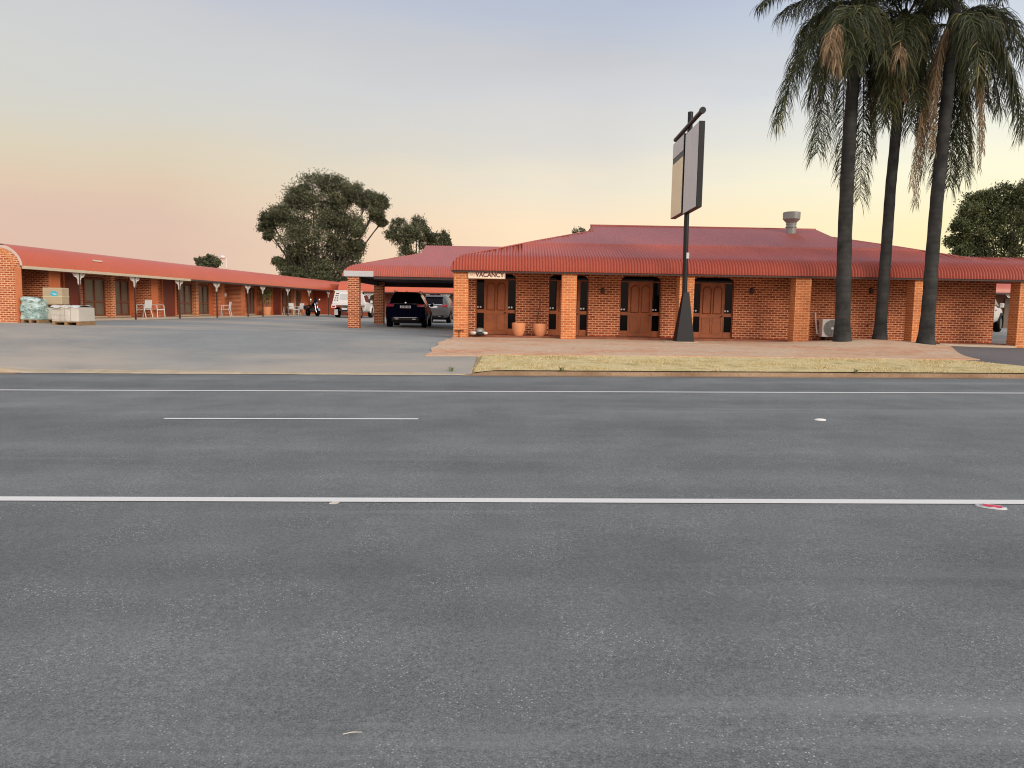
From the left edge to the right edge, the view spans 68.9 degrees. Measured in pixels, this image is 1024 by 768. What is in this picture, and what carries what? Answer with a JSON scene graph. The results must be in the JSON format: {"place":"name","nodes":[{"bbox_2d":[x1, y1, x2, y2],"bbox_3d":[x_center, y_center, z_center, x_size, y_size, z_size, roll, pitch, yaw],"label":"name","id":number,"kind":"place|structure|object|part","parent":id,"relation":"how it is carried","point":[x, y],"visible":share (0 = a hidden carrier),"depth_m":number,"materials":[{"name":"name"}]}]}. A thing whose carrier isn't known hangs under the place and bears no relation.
{"place":"outdoors","nodes":[
{"label":"outdoors","id":0,"kind":"place"},
{"bbox_2d":[0,323,476,374],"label":"car park","id":1,"kind":"structure","parent":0,"point":[46,346],"depth_m":21.39,"materials":[{"name":"grey asphalt"}]},
{"bbox_2d":[50,305,95,324],"bbox_3d":[-16.639,-2.619,28.324,1.085,0.750,1.170,1,6,0],"label":"block pallet","id":2,"kind":"object","parent":1,"relation":"on","point":[73,315],"visible":0.99,"depth_m":27.83,"materials":[{"name":"white concrete"}]},
{"bbox_2d":[48,323,939,374],"bbox_3d":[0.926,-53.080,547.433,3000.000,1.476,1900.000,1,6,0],"label":"ground","id":3,"kind":"structure","parent":0,"point":[477,361],"depth_m":18.62,"materials":[{"name":"brown soil"}]},
{"bbox_2d":[0,372,20,373],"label":"kerb","id":4,"kind":"structure","parent":3,"relation":"on","point":[9,372],"depth_m":18.27,"materials":[{"name":"concrete"}]},
{"bbox_2d":[0,367,464,374],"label":"gutter dirt","id":5,"kind":"structure","parent":4,"relation":"on","point":[114,371],"depth_m":18.35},
{"bbox_2d":[0,243,339,322],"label":"motel wing","id":6,"kind":"structure","parent":3,"relation":"on","point":[106,287],"depth_m":38.68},
{"bbox_2d":[61,272,80,305],"bbox_3d":[-20.224,-4.100,34.331,0.127,2.150,1.133,2,6,6],"label":"door","id":7,"kind":"structure","parent":6,"relation":"in","point":[69,281],"depth_m":34.30,"materials":[{"name":"brown wood"}]},
{"bbox_2d":[82,278,106,317],"bbox_3d":[-20.051,-4.132,35.881,0.130,1.863,1.542,2,6,6],"label":"window","id":8,"kind":"structure","parent":6,"relation":"in","point":[93,289],"depth_m":35.94,"materials":[{"name":"beige glass"}]},
{"bbox_2d":[115,280,130,316],"bbox_3d":[-19.823,-4.332,37.886,0.130,1.854,1.285,2,6,6],"label":"window","id":9,"kind":"structure","parent":6,"relation":"in","point":[121,286],"depth_m":37.99,"materials":[{"name":"beige glass"}]},
{"bbox_2d":[136,300,152,317],"bbox_3d":[-18.963,-3.884,38.509,0.608,0.904,0.584,2,6,10],"label":"outdoor chair","id":10,"kind":"object","parent":6,"relation":"on","point":[147,305],"visible":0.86,"depth_m":38.42,"materials":[{"name":"white plastic"}]},
{"bbox_2d":[152,304,164,316],"bbox_3d":[-18.759,-3.972,39.414,0.608,0.904,0.584,3,6,15],"label":"outdoor chair","id":11,"kind":"object","parent":6,"relation":"on","point":[159,309],"visible":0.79,"depth_m":39.19,"materials":[{"name":"white plastic"}]},
{"bbox_2d":[160,279,175,315],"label":"door","id":12,"kind":"structure","parent":6,"relation":"in","point":[168,287],"depth_m":42.09,"materials":[{"name":"brown wood"}]},
{"bbox_2d":[177,284,192,315],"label":"window","id":13,"kind":"structure","parent":6,"relation":"in","point":[185,290],"depth_m":43.76,"materials":[{"name":"beige glass"}]},
{"bbox_2d":[198,285,209,315],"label":"window","id":14,"kind":"structure","parent":6,"relation":"in","point":[203,290],"depth_m":45.78,"materials":[{"name":"beige glass"}]},
{"bbox_2d":[219,255,226,267],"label":"vent pipe","id":15,"kind":"object","parent":6,"relation":"on","point":[222,257],"visible":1,"depth_m":51.34,"materials":[{"name":"white metal"}]},
{"bbox_2d":[221,302,231,315],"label":"outdoor chair","id":16,"kind":"object","parent":6,"relation":"on","point":[230,303],"visible":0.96,"depth_m":46.59,"materials":[{"name":"white plastic"}]},
{"bbox_2d":[246,289,254,314],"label":"window","id":17,"kind":"structure","parent":6,"relation":"in","point":[251,291],"depth_m":52.20,"materials":[{"name":"beige glass"}]},
{"bbox_2d":[259,286,272,314],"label":"potted plant","id":18,"kind":"object","parent":6,"relation":"on","point":[267,310],"visible":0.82,"depth_m":52.51,"materials":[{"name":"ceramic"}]},
{"bbox_2d":[271,287,281,314],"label":"door","id":19,"kind":"structure","parent":6,"relation":"in","point":[276,299],"depth_m":56.27,"materials":[{"name":"brown wood"}]},
{"bbox_2d":[282,291,290,313],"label":"window","id":20,"kind":"structure","parent":6,"relation":"in","point":[284,293],"depth_m":57.93,"materials":[{"name":"beige glass"}]},
{"bbox_2d":[289,303,298,314],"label":"outdoor chair","id":21,"kind":"object","parent":6,"relation":"on","point":[291,306],"visible":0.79,"depth_m":57.20,"materials":[{"name":"white plastic"}]},
{"bbox_2d":[296,292,300,313],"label":"window","id":22,"kind":"structure","parent":6,"relation":"in","point":[298,294],"depth_m":60.31,"materials":[{"name":"brown glass"}]},
{"bbox_2d":[294,303,304,314],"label":"outdoor chair","id":23,"kind":"object","parent":6,"relation":"on","point":[301,306],"visible":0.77,"depth_m":57.80,"materials":[{"name":"white plastic"}]},
{"bbox_2d":[193,254,222,267],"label":"gum tree","id":24,"kind":"object","parent":3,"relation":"on","point":[210,260],"visible":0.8,"depth_m":93.82,"materials":[{"name":"green plant"}]},
{"bbox_2d":[255,167,392,281],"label":"gum tree","id":25,"kind":"object","parent":3,"relation":"on","point":[308,261],"visible":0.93,"depth_m":81.92,"materials":[{"name":"green plant"}]},
{"bbox_2d":[314,281,453,316],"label":"motel wing","id":26,"kind":"structure","parent":3,"relation":"on","point":[366,289],"depth_m":62.85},
{"bbox_2d":[387,293,392,303],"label":"door","id":27,"kind":"structure","parent":26,"relation":"in","point":[389,295],"depth_m":63.64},
{"bbox_2d":[382,213,451,256],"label":"gum tree","id":28,"kind":"object","parent":3,"relation":"on","point":[407,235],"visible":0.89,"depth_m":88.09,"materials":[{"name":"green plant"}]},
{"bbox_2d":[572,226,585,233],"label":"gum tree","id":29,"kind":"object","parent":3,"relation":"on","point":[580,229],"visible":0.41,"depth_m":68.90,"materials":[{"name":"green plant"}]},
{"bbox_2d":[450,211,1023,347],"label":"motel building","id":30,"kind":"structure","parent":3,"relation":"on","point":[746,284],"depth_m":28.00,"materials":[{"name":"brick"}]},
{"bbox_2d":[470,328,487,335],"bbox_3d":[-1.200,-1.892,26.967,0.660,0.291,0.356,1,6,0],"label":"rolled bundle","id":31,"kind":"object","parent":30,"relation":"on","point":[479,331],"visible":1,"depth_m":26.87,"materials":[{"name":"fabric"}]},
{"bbox_2d":[476,279,484,330],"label":"window","id":32,"kind":"structure","parent":30,"relation":"in","point":[480,283],"depth_m":28.17,"materials":[{"name":"black glass"}]},
{"bbox_2d":[468,272,504,278],"bbox_3d":[-0.891,-3.833,26.244,1.315,0.263,0.075,1,6,0],"label":"vacancy sign","id":33,"kind":"object","parent":30,"relation":"attached to","point":[481,275],"visible":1,"depth_m":26.22,"materials":[{"name":"white plastic"}]},
{"bbox_2d":[485,279,507,333],"bbox_3d":[-0.603,-2.918,28.130,0.839,2.067,0.140,1,6,0],"label":"door","id":34,"kind":"structure","parent":30,"relation":"in","point":[495,289],"depth_m":28.16,"materials":[{"name":"brown wood"}]},
{"bbox_2d":[507,279,515,334],"bbox_3d":[-0.016,-2.910,28.185,0.331,2.080,0.070,1,6,0],"label":"window","id":35,"kind":"structure","parent":30,"relation":"in","point":[511,289],"depth_m":28.17,"materials":[{"name":"black glass"}]},
{"bbox_2d":[512,323,525,335],"bbox_3d":[0.242,-2.005,27.285,0.498,0.463,0.498,1,6,0],"label":"plant pot","id":36,"kind":"object","parent":30,"relation":"on","point":[518,329],"visible":1,"depth_m":27.10,"materials":[{"name":"ceramic"}]},
{"bbox_2d":[533,302,546,335],"bbox_3d":[1.030,-2.439,27.291,0.519,1.353,0.519,1,6,0],"label":"plant pot","id":37,"kind":"object","parent":30,"relation":"on","point":[539,329],"visible":1,"depth_m":27.16,"materials":[{"name":"ceramic"}]},
{"bbox_2d":[548,280,557,334],"bbox_3d":[1.536,-2.883,28.185,0.327,2.080,0.070,1,6,0],"label":"window","id":38,"kind":"structure","parent":30,"relation":"in","point":[553,284],"depth_m":28.17,"materials":[{"name":"black glass"}]},
{"bbox_2d":[556,280,579,334],"bbox_3d":[2.115,-2.871,28.130,0.827,2.067,0.140,1,6,0],"label":"door","id":39,"kind":"structure","parent":30,"relation":"in","point":[559,281],"depth_m":28.15,"materials":[{"name":"brown wood"}]},
{"bbox_2d":[578,280,587,335],"bbox_3d":[2.694,-2.862,28.185,0.327,2.080,0.070,1,6,0],"label":"window","id":40,"kind":"structure","parent":30,"relation":"in","point":[583,293],"depth_m":28.17,"materials":[{"name":"black glass"}]},
{"bbox_2d":[619,281,628,336],"bbox_3d":[4.229,-2.836,28.185,0.335,2.080,0.070,1,6,0],"label":"window","id":41,"kind":"structure","parent":30,"relation":"in","point":[624,298],"depth_m":28.17,"materials":[{"name":"black glass"}]},
{"bbox_2d":[628,281,651,336],"bbox_3d":[4.823,-2.823,28.130,0.850,2.067,0.140,1,6,0],"label":"door","id":42,"kind":"structure","parent":30,"relation":"in","point":[640,292],"depth_m":28.16,"materials":[{"name":"brown wood"}]},
{"bbox_2d":[650,282,660,336],"bbox_3d":[5.417,-2.815,28.185,0.335,2.080,0.070,1,6,0],"label":"window","id":43,"kind":"structure","parent":30,"relation":"in","point":[656,286],"depth_m":28.17,"materials":[{"name":"black glass"}]},
{"bbox_2d":[693,282,701,337],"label":"window","id":44,"kind":"structure","parent":30,"relation":"in","point":[697,286],"depth_m":28.17,"materials":[{"name":"black glass"}]},
{"bbox_2d":[699,283,724,337],"bbox_3d":[7.540,-2.776,28.130,0.861,2.067,0.140,1,6,0],"label":"door","id":45,"kind":"structure","parent":30,"relation":"in","point":[712,294],"depth_m":28.16,"materials":[{"name":"brown wood"}]},
{"bbox_2d":[722,283,733,337],"bbox_3d":[8.142,-2.767,28.185,0.340,2.080,0.070,1,6,0],"label":"window","id":46,"kind":"structure","parent":30,"relation":"in","point":[728,287],"depth_m":28.17,"materials":[{"name":"black glass"}]},
{"bbox_2d":[462,371,1023,378],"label":"kerb","id":47,"kind":"structure","parent":3,"relation":"on","point":[763,374],"depth_m":18.30,"materials":[{"name":"concrete"}]},
{"bbox_2d":[814,312,834,340],"bbox_3d":[11.909,-2.113,27.869,1.118,1.107,0.504,1,6,0],"label":"air conditioner","id":48,"kind":"object","parent":3,"relation":"on","point":[826,328],"visible":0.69,"depth_m":27.67,"materials":[{"name":"white metal"}]},
{"bbox_2d":[749,0,934,341],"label":"palm tree","id":49,"kind":"object","parent":3,"relation":"on","point":[840,37],"visible":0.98,"depth_m":23.97,"materials":[{"name":"green plant"}]},
{"bbox_2d":[835,0,969,339],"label":"palm tree","id":50,"kind":"object","parent":3,"relation":"on","point":[911,69],"visible":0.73,"depth_m":24.42,"materials":[{"name":"green plant"}]},
{"bbox_2d":[851,0,1023,344],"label":"palm tree","id":51,"kind":"object","parent":3,"relation":"on","point":[970,37],"visible":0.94,"depth_m":24.04,"materials":[{"name":"green plant"}]},
{"bbox_2d":[942,178,1023,257],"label":"broadleaf tree","id":52,"kind":"object","parent":3,"relation":"on","point":[969,239],"visible":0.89,"depth_m":58.51,"materials":[{"name":"green plant"}]},
{"bbox_2d":[995,284,1010,327],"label":"motel wing","id":53,"kind":"structure","parent":3,"relation":"on","point":[1002,293],"depth_m":46.32,"materials":[{"name":"red metal"}]},
{"bbox_2d":[1002,299,1009,327],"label":"door","id":54,"kind":"structure","parent":53,"relation":"in","point":[1006,301],"depth_m":46.35,"materials":[{"name":"wood"}]},
{"bbox_2d":[0,315,1006,343],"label":"car park","id":55,"kind":"structure","parent":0,"point":[327,323],"depth_m":34.95,"materials":[{"name":"grey asphalt"}]},
{"bbox_2d":[19,296,49,322],"bbox_3d":[-18.859,-2.938,29.535,0.797,1.025,0.768,1,6,0],"label":"bag pallet","id":56,"kind":"object","parent":55,"relation":"on","point":[33,309],"visible":1,"depth_m":29.22,"materials":[{"name":"green plastic"}]},
{"bbox_2d":[48,308,51,322],"bbox_3d":[-18.317,-2.766,30.055,0.728,0.593,0.500,1,6,0],"label":"carton pallet","id":57,"kind":"object","parent":55,"relation":"on","point":[50,314],"visible":0.24,"depth_m":29.81,"materials":[{"name":"beige cardboard"}]},
{"bbox_2d":[42,288,68,307],"bbox_3d":[-18.305,-3.459,29.971,0.792,0.797,0.532,1,6,0],"label":"tan carton","id":58,"kind":"object","parent":57,"relation":"on","point":[56,296],"visible":0.84,"depth_m":29.72,"materials":[{"name":"beige cardboard"}]},
{"bbox_2d":[303,298,319,315],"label":"motorcycle","id":59,"kind":"object","parent":55,"relation":"on","point":[310,309],"visible":1,"depth_m":56.76,"materials":[{"name":"metal"}]},
{"bbox_2d":[331,290,373,317],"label":"tray pickup","id":60,"kind":"object","parent":55,"relation":"on","point":[340,297],"visible":0.62,"depth_m":54.67,"materials":[{"name":"white paint"}]},
{"bbox_2d":[386,291,433,327],"bbox_3d":[-5.290,-3.903,38.829,2.360,1.830,4.925,1,6,-2],"label":"parked car","id":61,"kind":"object","parent":55,"relation":"on","point":[409,307],"visible":0.98,"depth_m":36.55,"materials":[{"name":"blue paint"}]},
{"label":"rear window","id":62,"kind":"part","parent":61,"relation":"part of","materials":[{"name":"black glass"}]},
{"bbox_2d":[342,245,498,327],"bbox_3d":[-3.045,-4.968,38.674,9.262,4.334,10.060,1,6,0],"label":"carport","id":63,"kind":"object","parent":55,"relation":"on","point":[428,266],"visible":0.6,"depth_m":34.42,"materials":[{"name":"metal"}]},
{"bbox_2d":[425,294,452,322],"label":"parked car","id":64,"kind":"object","parent":55,"relation":"on","point":[442,308],"visible":0.42,"depth_m":47.48,"materials":[{"name":"silver metal"}]},
{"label":"rear window","id":65,"kind":"part","parent":64,"relation":"part of","materials":[{"name":"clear glass"}]},
{"bbox_2d":[993,299,1003,331],"bbox_3d":[20.878,-3.290,34.032,2.240,1.810,5.380,6,8,42],"label":"parked pickup","id":66,"kind":"object","parent":55,"relation":"on","point":[998,321],"visible":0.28,"depth_m":34.42,"materials":[{"name":"white paint"}]},
{"bbox_2d":[0,373,1023,767],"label":"road","id":67,"kind":"structure","parent":0,"point":[466,635],"depth_m":4.53,"materials":[{"name":"grey asphalt"}]},
{"bbox_2d":[164,418,417,418],"bbox_3d":[-3.210,0.504,10.884,3.672,0.045,0.105,1,6,-2],"label":"line marking","id":68,"kind":"object","parent":67,"relation":"on","point":[290,418],"visible":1,"depth_m":10.89,"materials":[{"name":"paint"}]},
{"bbox_2d":[0,389,959,392],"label":"edge line marking","id":69,"kind":"object","parent":67,"relation":"on","point":[517,391],"visible":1,"depth_m":14.66,"materials":[{"name":"paint"}]},
{"bbox_2d":[0,496,1023,503],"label":"edge line marking","id":70,"kind":"object","parent":67,"relation":"on","point":[341,499],"visible":1,"depth_m":6.29,"materials":[{"name":"paint"}]},
{"bbox_2d":[975,503,1007,509],"bbox_3d":[3.942,1.004,6.143,0.230,0.025,0.109,4,6,28],"label":"crushed bottle","id":71,"kind":"object","parent":67,"relation":"on","point":[991,506],"visible":1,"depth_m":6.12,"materials":[{"name":"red plastic"}]},
{"bbox_2d":[0,0,1023,278],"label":"sky","id":72,"kind":"structure","parent":0,"point":[153,130],"materials":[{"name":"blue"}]},
{"bbox_2d":[425,337,979,359],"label":"paving","id":73,"kind":"structure","parent":0,"point":[852,349],"depth_m":22.85,"materials":[{"name":"brick"}]},
{"bbox_2d":[663,107,705,342],"bbox_3d":[5.857,-5.261,25.256,1.240,7.669,3.901,1,6,0],"label":"pylon sign","id":74,"kind":"object","parent":73,"relation":"on","point":[687,173],"visible":1,"depth_m":25.24,"materials":[{"name":"black metal"}]},
{"bbox_2d":[472,354,1023,372],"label":"verge","id":75,"kind":"structure","parent":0,"point":[735,365],"depth_m":19.55,"materials":[{"name":"yellow plant"}]},
{"bbox_2d":[951,346,1023,373],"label":"side driveway","id":76,"kind":"structure","parent":0,"point":[1011,356],"depth_m":22.85,"materials":[{"name":"grey asphalt"}]},
{"bbox_2d":[940,343,1015,347],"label":"threshold slab","id":77,"kind":"structure","parent":76,"relation":"on","point":[985,345],"depth_m":26.17,"materials":[{"name":"concrete"}]}
]}

